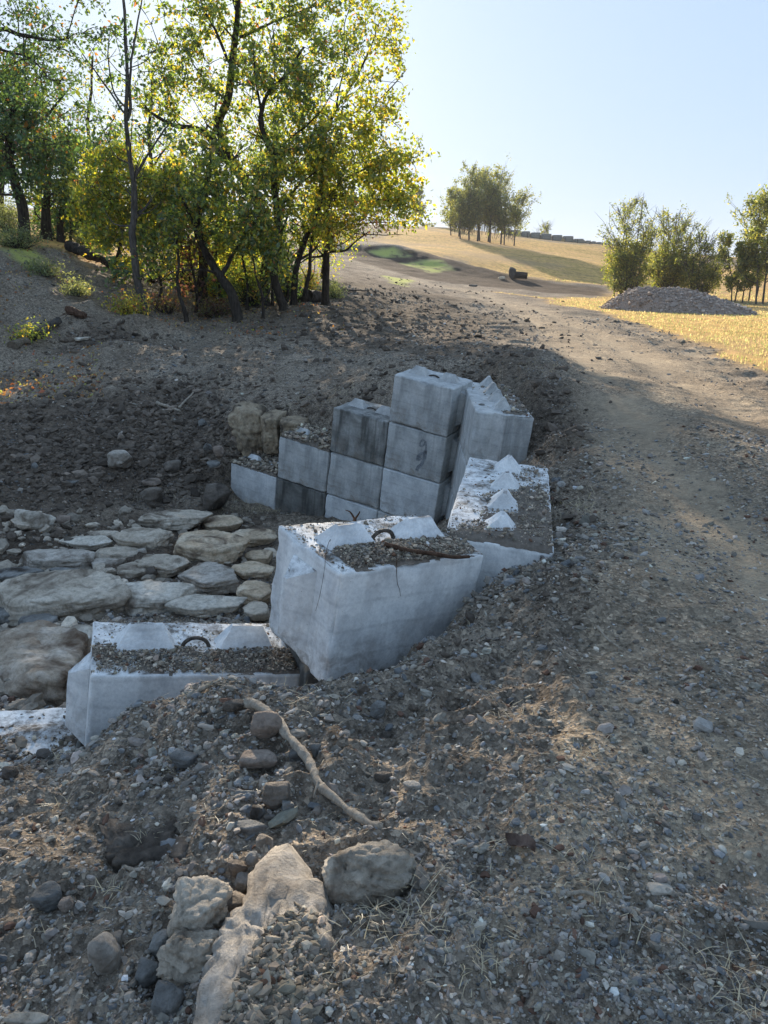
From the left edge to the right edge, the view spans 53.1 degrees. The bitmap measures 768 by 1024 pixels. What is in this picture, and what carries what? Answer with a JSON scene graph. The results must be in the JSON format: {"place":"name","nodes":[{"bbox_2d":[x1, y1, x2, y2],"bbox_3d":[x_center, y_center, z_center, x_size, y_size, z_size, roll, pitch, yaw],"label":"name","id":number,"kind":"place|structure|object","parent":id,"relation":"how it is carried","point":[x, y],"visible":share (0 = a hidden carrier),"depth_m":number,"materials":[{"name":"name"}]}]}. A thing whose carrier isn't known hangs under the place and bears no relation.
{"place":"outdoors","nodes":[
{"label":"outdoors","id":0,"kind":"place"},
{"bbox_2d":[0,208,767,1023],"bbox_3d":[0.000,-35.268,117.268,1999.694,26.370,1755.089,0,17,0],"label":"ground","id":1,"kind":"structure","parent":0,"point":[430,258],"depth_m":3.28,"materials":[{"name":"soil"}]},
{"bbox_2d":[0,191,33,233],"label":"shrub","id":2,"kind":"object","parent":1,"relation":"on","point":[5,215],"visible":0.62,"depth_m":24.98,"materials":[{"name":"green plant"}]},
{"bbox_2d":[0,217,51,248],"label":"shrub","id":3,"kind":"object","parent":1,"relation":"on","point":[19,243],"visible":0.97,"depth_m":22.07,"materials":[{"name":"green plant"}]},
{"bbox_2d":[3,1011,48,1023],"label":"flat rock","id":4,"kind":"object","parent":1,"relation":"on","point":[25,1017],"visible":1,"depth_m":1.76,"materials":[{"name":"stone"}]},
{"bbox_2d":[14,509,55,529],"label":"boulder","id":5,"kind":"object","parent":1,"relation":"on","point":[37,520],"visible":0.77,"depth_m":8.88,"materials":[{"name":"stone"}]},
{"bbox_2d":[0,708,83,760],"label":"concrete block","id":6,"kind":"structure","parent":1,"relation":"on","point":[25,725],"depth_m":4.12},
{"bbox_2d":[0,708,77,760],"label":"loose soil","id":7,"kind":"structure","parent":6,"relation":"on","point":[11,750],"depth_m":3.97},
{"bbox_2d":[12,248,75,276],"bbox_3d":[-9.057,-6.604,20.423,1.550,0.791,1.336,10,20,29],"label":"shrub","id":8,"kind":"object","parent":1,"relation":"on","point":[45,268],"visible":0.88,"depth_m":20.30,"materials":[{"name":"green plant"}]},
{"bbox_2d":[0,620,90,707],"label":"boulder","id":9,"kind":"object","parent":1,"relation":"on","point":[44,657],"visible":0.56,"depth_m":5.07,"materials":[{"name":"stone"}]},
{"bbox_2d":[30,881,61,912],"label":"rock","id":10,"kind":"object","parent":1,"relation":"on","point":[46,897],"visible":0.96,"depth_m":2.12,"materials":[{"name":"stone"}]},
{"bbox_2d":[0,40,94,241],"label":"tree","id":11,"kind":"object","parent":1,"relation":"on","point":[12,120],"visible":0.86,"depth_m":22.47,"materials":[{"name":"green plant"}]},
{"bbox_2d":[9,122,85,240],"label":"tree","id":12,"kind":"object","parent":1,"relation":"on","point":[45,224],"visible":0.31,"depth_m":25.91,"materials":[{"name":"green plant"}]},
{"bbox_2d":[19,548,95,568],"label":"flat rock","id":13,"kind":"object","parent":1,"relation":"on","point":[65,557],"visible":0.91,"depth_m":7.98,"materials":[{"name":"grey stone"}]},
{"bbox_2d":[0,0,116,111],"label":"tree","id":14,"kind":"object","parent":1,"relation":"on","point":[31,57],"visible":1,"depth_m":15.49,"materials":[{"name":"green plant"}]},
{"bbox_2d":[0,569,131,625],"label":"flat rock","id":15,"kind":"object","parent":1,"relation":"on","point":[94,593],"visible":0.93,"depth_m":6.69,"materials":[{"name":"stone"}]},
{"bbox_2d":[30,126,122,242],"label":"tree","id":16,"kind":"object","parent":1,"relation":"on","point":[60,228],"visible":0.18,"depth_m":26.56,"materials":[{"name":"green plant"}]},
{"bbox_2d":[59,535,113,549],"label":"flat rock","id":17,"kind":"object","parent":1,"relation":"on","point":[91,542],"visible":0.92,"depth_m":8.57,"materials":[{"name":"stone"}]},
{"bbox_2d":[64,240,110,267],"bbox_3d":[-8.990,-7.878,23.697,2.251,1.006,0.661,7,18,21],"label":"log","id":18,"kind":"object","parent":1,"relation":"on","point":[75,248],"visible":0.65,"depth_m":23.62,"materials":[{"name":"wood"}]},
{"bbox_2d":[37,45,144,167],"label":"tree","id":19,"kind":"object","parent":1,"relation":"on","point":[87,118],"visible":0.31,"depth_m":32.24,"materials":[{"name":"green plant"}]},
{"bbox_2d":[87,931,123,974],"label":"stone","id":20,"kind":"object","parent":1,"relation":"on","point":[105,953],"visible":1,"depth_m":1.86,"materials":[{"name":"grey stone"}]},
{"bbox_2d":[107,450,133,468],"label":"boulder","id":21,"kind":"object","parent":1,"relation":"on","point":[119,459],"visible":1,"depth_m":10.79,"materials":[{"name":"grey stone"}]},
{"bbox_2d":[63,0,186,316],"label":"tree","id":22,"kind":"object","parent":1,"relation":"on","point":[135,271],"visible":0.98,"depth_m":18.61,"materials":[{"name":"green plant"}]},
{"bbox_2d":[97,287,163,315],"bbox_3d":[-6.316,-5.210,19.100,1.582,0.798,1.461,14,22,38],"label":"shrub","id":23,"kind":"object","parent":1,"relation":"on","point":[125,308],"visible":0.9,"depth_m":19.03,"materials":[{"name":"green plant"}]},
{"bbox_2d":[61,132,210,283],"bbox_3d":[-6.801,-8.487,21.441,4.354,4.172,3.432,0,17,0],"label":"tree","id":24,"kind":"object","parent":1,"relation":"on","point":[100,225],"visible":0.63,"depth_m":20.77,"materials":[{"name":"green plant"}]},
{"bbox_2d":[0,505,276,710],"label":"rubble","id":25,"kind":"object","parent":1,"relation":"on","point":[34,702],"visible":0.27,"depth_m":8.25,"materials":[{"name":"stone"}]},
{"bbox_2d":[111,527,174,549],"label":"flat rock","id":26,"kind":"object","parent":1,"relation":"on","point":[144,537],"visible":0.91,"depth_m":8.62,"materials":[{"name":"stone"}]},
{"bbox_2d":[99,818,188,872],"bbox_3d":[-0.767,1.033,2.415,0.236,0.185,0.474,-10,19,-29],"label":"flat rock","id":27,"kind":"object","parent":1,"relation":"on","point":[120,843],"visible":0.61,"depth_m":2.31,"materials":[{"name":"stone"}]},
{"bbox_2d":[134,956,158,987],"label":"stone","id":28,"kind":"object","parent":1,"relation":"on","point":[145,975],"visible":0.88,"depth_m":1.83,"materials":[{"name":"stone"}]},
{"bbox_2d":[100,47,201,222],"bbox_3d":[-9.521,-14.876,32.407,4.013,7.945,4.419,0,17,0],"label":"tree","id":29,"kind":"object","parent":1,"relation":"on","point":[159,155],"visible":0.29,"depth_m":31.94,"materials":[{"name":"green plant"}]},
{"bbox_2d":[113,201,203,321],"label":"tree","id":30,"kind":"object","parent":1,"relation":"on","point":[172,240],"visible":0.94,"depth_m":19.63,"materials":[{"name":"green plant"}]},
{"bbox_2d":[123,579,196,616],"bbox_3d":[-2.155,0.785,7.019,0.836,0.202,0.483,1,14,-7],"label":"flat rock","id":31,"kind":"object","parent":1,"relation":"on","point":[150,596],"visible":0.56,"depth_m":6.91,"materials":[{"name":"stone"}]},
{"bbox_2d":[137,554,190,577],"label":"flat rock","id":32,"kind":"object","parent":1,"relation":"on","point":[168,565],"visible":0.89,"depth_m":7.80,"materials":[{"name":"stone"}]},
{"bbox_2d":[133,286,196,313],"bbox_3d":[-5.820,-5.713,20.586,1.564,0.796,1.461,0,17,0],"label":"shrub","id":33,"kind":"object","parent":1,"relation":"on","point":[167,309],"visible":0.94,"depth_m":20.51,"materials":[{"name":"green plant"}]},
{"bbox_2d":[150,980,184,1015],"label":"stone","id":34,"kind":"object","parent":1,"relation":"on","point":[168,997],"visible":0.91,"depth_m":1.71,"materials":[{"name":"stone"}]},
{"bbox_2d":[0,235,344,403],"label":"fallen leaves","id":35,"kind":"object","parent":1,"relation":"on","point":[74,377],"visible":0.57,"depth_m":16.06,"materials":[{"name":"yellow plant"}]},
{"bbox_2d":[138,509,212,529],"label":"flat rock","id":36,"kind":"object","parent":1,"relation":"on","point":[175,519],"visible":0.99,"depth_m":9.57,"materials":[{"name":"stone"}]},
{"bbox_2d":[65,621,299,745],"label":"concrete block","id":37,"kind":"structure","parent":1,"relation":"on","point":[95,700],"depth_m":3.94,"materials":[{"name":"concrete"}]},
{"bbox_2d":[90,619,299,675],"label":"loose soil","id":38,"kind":"structure","parent":37,"relation":"on","point":[276,660],"depth_m":3.96,"materials":[{"name":"gravel"}]},
{"bbox_2d":[169,749,197,768],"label":"flat rock","id":39,"kind":"object","parent":1,"relation":"on","point":[180,758],"visible":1,"depth_m":2.72,"materials":[{"name":"stone"}]},
{"bbox_2d":[156,928,218,985],"bbox_3d":[-0.464,1.062,1.826,0.152,0.136,0.134,-2,19,2],"label":"boulder","id":40,"kind":"object","parent":1,"relation":"on","point":[182,953],"visible":0.73,"depth_m":1.79,"materials":[{"name":"stone"}]},
{"bbox_2d":[160,229,218,312],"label":"tree","id":41,"kind":"object","parent":1,"relation":"on","point":[186,254],"visible":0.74,"depth_m":20.92,"materials":[{"name":"green plant"}]},
{"bbox_2d":[117,144,263,305],"bbox_3d":[-5.454,-8.000,21.801,4.085,4.410,3.282,-5,18,-16],"label":"tree","id":42,"kind":"object","parent":1,"relation":"on","point":[222,247],"visible":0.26,"depth_m":21.05,"materials":[{"name":"green plant"}]},
{"bbox_2d":[167,875,232,937],"bbox_3d":[-0.466,1.020,1.936,0.168,0.185,0.174,-2,16,4],"label":"boulder","id":43,"kind":"object","parent":1,"relation":"on","point":[201,901],"visible":0.71,"depth_m":1.90,"materials":[{"name":"stone"}]},
{"bbox_2d":[164,594,246,618],"bbox_3d":[-1.597,0.854,6.914,0.719,0.147,0.335,1,15,-7],"label":"flat rock","id":44,"kind":"object","parent":1,"relation":"on","point":[201,606],"visible":0.98,"depth_m":6.81,"materials":[{"name":"stone"}]},
{"bbox_2d":[178,561,238,594],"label":"flat rock","id":45,"kind":"object","parent":1,"relation":"on","point":[211,578],"visible":0.86,"depth_m":7.49,"materials":[{"name":"grey stone"}]},
{"bbox_2d":[173,530,249,563],"bbox_3d":[-1.929,0.414,8.514,0.881,0.264,0.723,3,17,3],"label":"flat rock","id":46,"kind":"object","parent":1,"relation":"on","point":[220,547],"visible":0.88,"depth_m":8.33,"materials":[{"name":"beige stone"}]},
{"bbox_2d":[202,483,230,510],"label":"boulder","id":47,"kind":"object","parent":1,"relation":"on","point":[216,495],"visible":1,"depth_m":10.45,"materials":[{"name":"stone"}]},
{"bbox_2d":[163,72,269,259],"bbox_3d":[-6.499,-13.737,31.119,4.680,7.729,5.053,0,17,0],"label":"tree","id":48,"kind":"object","parent":1,"relation":"on","point":[196,121],"visible":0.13,"depth_m":30.41,"materials":[{"name":"green plant"}]},
{"bbox_2d":[190,290,243,317],"bbox_3d":[-4.634,-5.690,21.073,1.573,0.808,1.388,-11,20,-33],"label":"shrub","id":49,"kind":"object","parent":1,"relation":"on","point":[213,308],"visible":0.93,"depth_m":20.98,"materials":[{"name":"green plant"}]},
{"bbox_2d":[201,514,242,530],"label":"flat rock","id":50,"kind":"object","parent":1,"relation":"on","point":[225,522],"visible":0.91,"depth_m":9.78,"materials":[{"name":"beige stone"}]},
{"bbox_2d":[162,109,292,322],"bbox_3d":[-4.056,-7.392,19.685,3.442,5.314,2.952,6,18,20],"label":"tree","id":51,"kind":"object","parent":1,"relation":"on","point":[203,190],"visible":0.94,"depth_m":19.22,"materials":[{"name":"green plant"}]},
{"bbox_2d":[219,207,273,309],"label":"tree","id":52,"kind":"object","parent":1,"relation":"on","point":[246,277],"visible":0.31,"depth_m":21.56,"materials":[{"name":"green plant"}]},
{"bbox_2d":[228,400,266,456],"bbox_3d":[-2.042,-1.236,11.486,0.569,0.761,0.755,2,19,-1],"label":"boulder","id":53,"kind":"object","parent":1,"relation":"on","point":[244,421],"visible":0.71,"depth_m":11.21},
{"bbox_2d":[217,252,280,306],"bbox_3d":[-3.858,-6.783,22.390,2.076,1.723,2.125,0,17,0],"label":"shrub","id":54,"kind":"object","parent":1,"relation":"on","point":[242,290],"visible":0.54,"depth_m":22.24,"materials":[{"name":"green plant"}]},
{"bbox_2d":[231,561,274,579],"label":"flat rock","id":55,"kind":"object","parent":1,"relation":"on","point":[246,570],"visible":0.92,"depth_m":7.92,"materials":[{"name":"beige stone"}]},
{"bbox_2d":[128,0,378,306],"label":"tree","id":56,"kind":"object","parent":1,"relation":"on","point":[304,15],"visible":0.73,"depth_m":20.62,"materials":[{"name":"green plant"}]},
{"bbox_2d":[236,580,271,604],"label":"flat rock","id":57,"kind":"object","parent":1,"relation":"on","point":[254,590],"visible":0.85,"depth_m":7.19,"materials":[{"name":"beige stone"}]},
{"bbox_2d":[231,528,277,546],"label":"flat rock","id":58,"kind":"object","parent":1,"relation":"on","point":[261,536],"visible":0.65,"depth_m":9.32,"materials":[{"name":"beige stone"}]},
{"bbox_2d":[231,454,278,509],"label":"concrete block","id":59,"kind":"structure","parent":1,"relation":"on","point":[251,486],"depth_m":10.92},
{"bbox_2d":[231,451,278,476],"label":"loose soil","id":60,"kind":"structure","parent":59,"relation":"on","point":[263,465],"depth_m":10.95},
{"bbox_2d":[243,601,269,620],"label":"flat rock","id":61,"kind":"object","parent":1,"relation":"on","point":[256,611],"visible":0.99,"depth_m":6.75,"materials":[{"name":"stone"}]},
{"bbox_2d":[239,749,277,768],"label":"flat rock","id":62,"kind":"object","parent":1,"relation":"on","point":[257,758],"visible":1,"depth_m":2.59,"materials":[{"name":"stone"}]},
{"bbox_2d":[230,211,298,319],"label":"tree","id":63,"kind":"object","parent":1,"relation":"on","point":[280,256],"visible":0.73,"depth_m":19.83,"materials":[{"name":"green plant"}]},
{"bbox_2d":[193,843,338,1023],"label":"flat rock","id":64,"kind":"object","parent":1,"relation":"on","point":[281,879],"visible":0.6,"depth_m":1.88,"materials":[{"name":"grey stone"}]},
{"bbox_2d":[217,901,337,1023],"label":"loose soil","id":65,"kind":"structure","parent":64,"relation":"on","point":[272,983],"depth_m":1.66,"materials":[{"name":"gravel"}]},
{"bbox_2d":[250,711,281,738],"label":"stone","id":66,"kind":"object","parent":1,"relation":"on","point":[265,724],"visible":0.98,"depth_m":2.71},
{"bbox_2d":[260,409,286,453],"bbox_3d":[-1.642,-1.193,11.347,0.425,0.575,0.780,2,19,-1],"label":"rock ledge","id":67,"kind":"object","parent":1,"relation":"on","point":[270,426],"visible":0.76,"depth_m":11.06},
{"bbox_2d":[229,91,319,269],"bbox_3d":[-4.042,-13.048,30.485,4.392,7.632,5.008,0,17,0],"label":"tree","id":68,"kind":"object","parent":1,"relation":"on","point":[277,102],"visible":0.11,"depth_m":30.03,"materials":[{"name":"green plant"}]},
{"bbox_2d":[262,781,289,810],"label":"stone","id":69,"kind":"object","parent":1,"relation":"on","point":[275,794],"visible":0.96,"depth_m":2.38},
{"bbox_2d":[221,2,373,310],"bbox_3d":[-2.268,-8.945,20.059,3.318,7.536,3.837,-15,23,-41],"label":"tree","id":70,"kind":"object","parent":1,"relation":"on","point":[274,155],"visible":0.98,"depth_m":19.47,"materials":[{"name":"green plant"}]},
{"bbox_2d":[276,478,327,515],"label":"concrete block","id":71,"kind":"structure","parent":1,"relation":"on","point":[297,497],"depth_m":10.60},
{"bbox_2d":[278,428,332,491],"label":"concrete block","id":72,"kind":"structure","parent":71,"relation":"on","point":[306,465],"depth_m":10.38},
{"bbox_2d":[280,423,331,451],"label":"loose soil","id":73,"kind":"structure","parent":72,"relation":"on","point":[316,438],"depth_m":10.36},
{"bbox_2d":[0,277,612,725],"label":"soil clods","id":74,"kind":"object","parent":1,"relation":"on","point":[84,453],"visible":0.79,"depth_m":11.38,"materials":[{"name":"soil"}]},
{"bbox_2d":[243,697,382,828],"bbox_3d":[-0.262,0.813,2.556,0.108,0.079,0.910,-10,20,-29],"label":"stick","id":75,"kind":"object","parent":1,"relation":"on","point":[304,755],"visible":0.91,"depth_m":2.50,"materials":[{"name":"wood"}]},
{"bbox_2d":[269,151,375,278],"bbox_3d":[-2.842,-13.373,33.731,4.819,6.326,5.231,4,17,12],"label":"tree","id":76,"kind":"object","parent":1,"relation":"on","point":[333,255],"visible":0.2,"depth_m":34.07,"materials":[{"name":"green plant"}]},
{"bbox_2d":[285,643,383,686],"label":"concrete block","id":77,"kind":"structure","parent":1,"relation":"on","point":[307,677],"depth_m":3.98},
{"bbox_2d":[269,515,482,680],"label":"concrete block","id":78,"kind":"structure","parent":77,"relation":"on","point":[355,621],"depth_m":3.78,"materials":[{"name":"concrete"}]},
{"bbox_2d":[285,514,482,571],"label":"loose soil","id":79,"kind":"structure","parent":78,"relation":"on","point":[362,557],"depth_m":3.79,"materials":[{"name":"gravel"}]},
{"bbox_2d":[384,541,469,595],"bbox_3d":[0.206,0.246,3.870,0.436,0.251,0.177,-10,19,-29],"label":"root","id":80,"kind":"object","parent":78,"relation":"on","point":[416,551],"visible":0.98,"depth_m":3.79,"materials":[{"name":"brown plant"}]},
{"bbox_2d":[286,201,410,305],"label":"tree","id":81,"kind":"object","parent":1,"relation":"on","point":[325,298],"visible":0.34,"depth_m":23.16,"materials":[{"name":"green plant"}]},
{"bbox_2d":[265,0,440,304],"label":"tree","id":82,"kind":"object","parent":1,"relation":"on","point":[335,196],"visible":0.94,"depth_m":20.66,"materials":[{"name":"green plant"}]},
{"bbox_2d":[325,494,380,520],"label":"concrete block","id":83,"kind":"structure","parent":1,"relation":"on","point":[337,507],"depth_m":10.29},
{"bbox_2d":[327,452,384,508],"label":"concrete block","id":84,"kind":"structure","parent":83,"relation":"on","point":[355,479],"depth_m":10.06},
{"bbox_2d":[330,398,390,465],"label":"concrete block","id":85,"kind":"structure","parent":84,"relation":"on","point":[360,427],"depth_m":9.82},
{"bbox_2d":[321,840,417,907],"bbox_3d":[-0.034,0.970,2.051,0.272,0.194,0.202,1,14,-1],"label":"boulder","id":86,"kind":"object","parent":1,"relation":"on","point":[357,873],"visible":0.81,"depth_m":1.98,"materials":[{"name":"stone"}]},
{"bbox_2d":[0,508,764,1022],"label":"straw litter","id":87,"kind":"object","parent":1,"relation":"on","point":[460,836],"visible":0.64,"depth_m":2.21,"materials":[{"name":"beige plant"}]},
{"bbox_2d":[377,510,394,518],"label":"concrete block","id":88,"kind":"structure","parent":1,"relation":"on","point":[381,513],"depth_m":10.04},
{"bbox_2d":[380,467,450,523],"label":"concrete block","id":89,"kind":"structure","parent":88,"relation":"on","point":[402,494],"depth_m":9.74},
{"bbox_2d":[384,421,457,482],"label":"concrete block","id":90,"kind":"structure","parent":89,"relation":"on","point":[416,452],"depth_m":9.50,"materials":[{"name":"grey concrete"}]},
{"bbox_2d":[390,365,472,436],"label":"concrete block","id":91,"kind":"structure","parent":90,"relation":"on","point":[426,400],"depth_m":9.25,"materials":[{"name":"concrete"}]},
{"bbox_2d":[443,484,453,518],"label":"concrete block","id":92,"kind":"structure","parent":1,"relation":"on","point":[450,504],"depth_m":9.49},
{"bbox_2d":[450,436,466,502],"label":"concrete block","id":93,"kind":"structure","parent":92,"relation":"on","point":[458,470],"depth_m":8.99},
{"bbox_2d":[458,376,533,463],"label":"concrete block","id":94,"kind":"structure","parent":93,"relation":"on","point":[492,431],"depth_m":8.04,"materials":[{"name":"concrete"}]},
{"bbox_2d":[472,382,531,417],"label":"loose soil","id":95,"kind":"structure","parent":94,"relation":"on","point":[516,401],"depth_m":8.66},
{"bbox_2d":[446,177,490,240],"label":"tree","id":96,"kind":"object","parent":1,"relation":"on","point":[465,207],"visible":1,"depth_m":113.13,"materials":[{"name":"green plant"}]},
{"bbox_2d":[453,159,488,240],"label":"tree","id":97,"kind":"object","parent":1,"relation":"on","point":[475,182],"visible":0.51,"depth_m":114.60,"materials":[{"name":"green plant"}]},
{"bbox_2d":[474,151,517,243],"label":"tree","id":98,"kind":"object","parent":1,"relation":"on","point":[502,184],"visible":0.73,"depth_m":115.86,"materials":[{"name":"green plant"}]},
{"bbox_2d":[446,455,553,592],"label":"concrete block","id":99,"kind":"structure","parent":1,"relation":"on","point":[497,558],"depth_m":4.75,"materials":[{"name":"concrete"}]},
{"bbox_2d":[445,458,553,554],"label":"loose soil","id":100,"kind":"structure","parent":99,"relation":"on","point":[531,519],"depth_m":4.46,"materials":[{"name":"gravel"}]},
{"bbox_2d":[487,180,541,245],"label":"tree","id":101,"kind":"object","parent":1,"relation":"on","point":[515,217],"visible":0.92,"depth_m":115.01,"materials":[{"name":"green plant"}]},
{"bbox_2d":[595,190,671,295],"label":"tree","id":102,"kind":"object","parent":1,"relation":"on","point":[622,272],"visible":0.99,"depth_m":54.44,"materials":[{"name":"green plant"}]},
{"bbox_2d":[644,203,709,287],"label":"tree","id":103,"kind":"object","parent":1,"relation":"on","point":[666,276],"visible":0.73,"depth_m":56.36,"materials":[{"name":"green plant"}]},
{"bbox_2d":[598,286,759,314],"bbox_3d":[13.887,-10.113,36.645,9.494,1.289,4.410,7,18,22],"label":"gravel pile","id":104,"kind":"object","parent":1,"relation":"on","point":[669,299],"visible":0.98,"depth_m":35.55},
{"bbox_2d":[620,913,766,1022],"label":"straw tuft","id":105,"kind":"object","parent":1,"relation":"on","point":[704,969],"visible":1,"depth_m":1.70,"materials":[{"name":"beige plant"}]},
{"bbox_2d":[673,224,731,293],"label":"tree","id":106,"kind":"object","parent":1,"relation":"on","point":[703,279],"visible":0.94,"depth_m":54.95,"materials":[{"name":"green plant"}]},
{"bbox_2d":[714,229,767,302],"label":"tree","id":107,"kind":"object","parent":1,"relation":"on","point":[729,279],"visible":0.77,"depth_m":49.35,"materials":[{"name":"green plant"}]},
{"bbox_2d":[724,184,767,303],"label":"tree","id":108,"kind":"object","parent":1,"relation":"on","point":[759,203],"visible":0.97,"depth_m":47.33,"materials":[{"name":"green plant"}]},
{"bbox_2d":[0,0,767,256],"label":"sky","id":109,"kind":"structure","parent":0,"point":[595,104],"materials":[{"name":"blue"}]},
{"bbox_2d":[498,270,767,370],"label":"field grass","id":110,"kind":"structure","parent":0,"point":[701,330],"depth_m":27.50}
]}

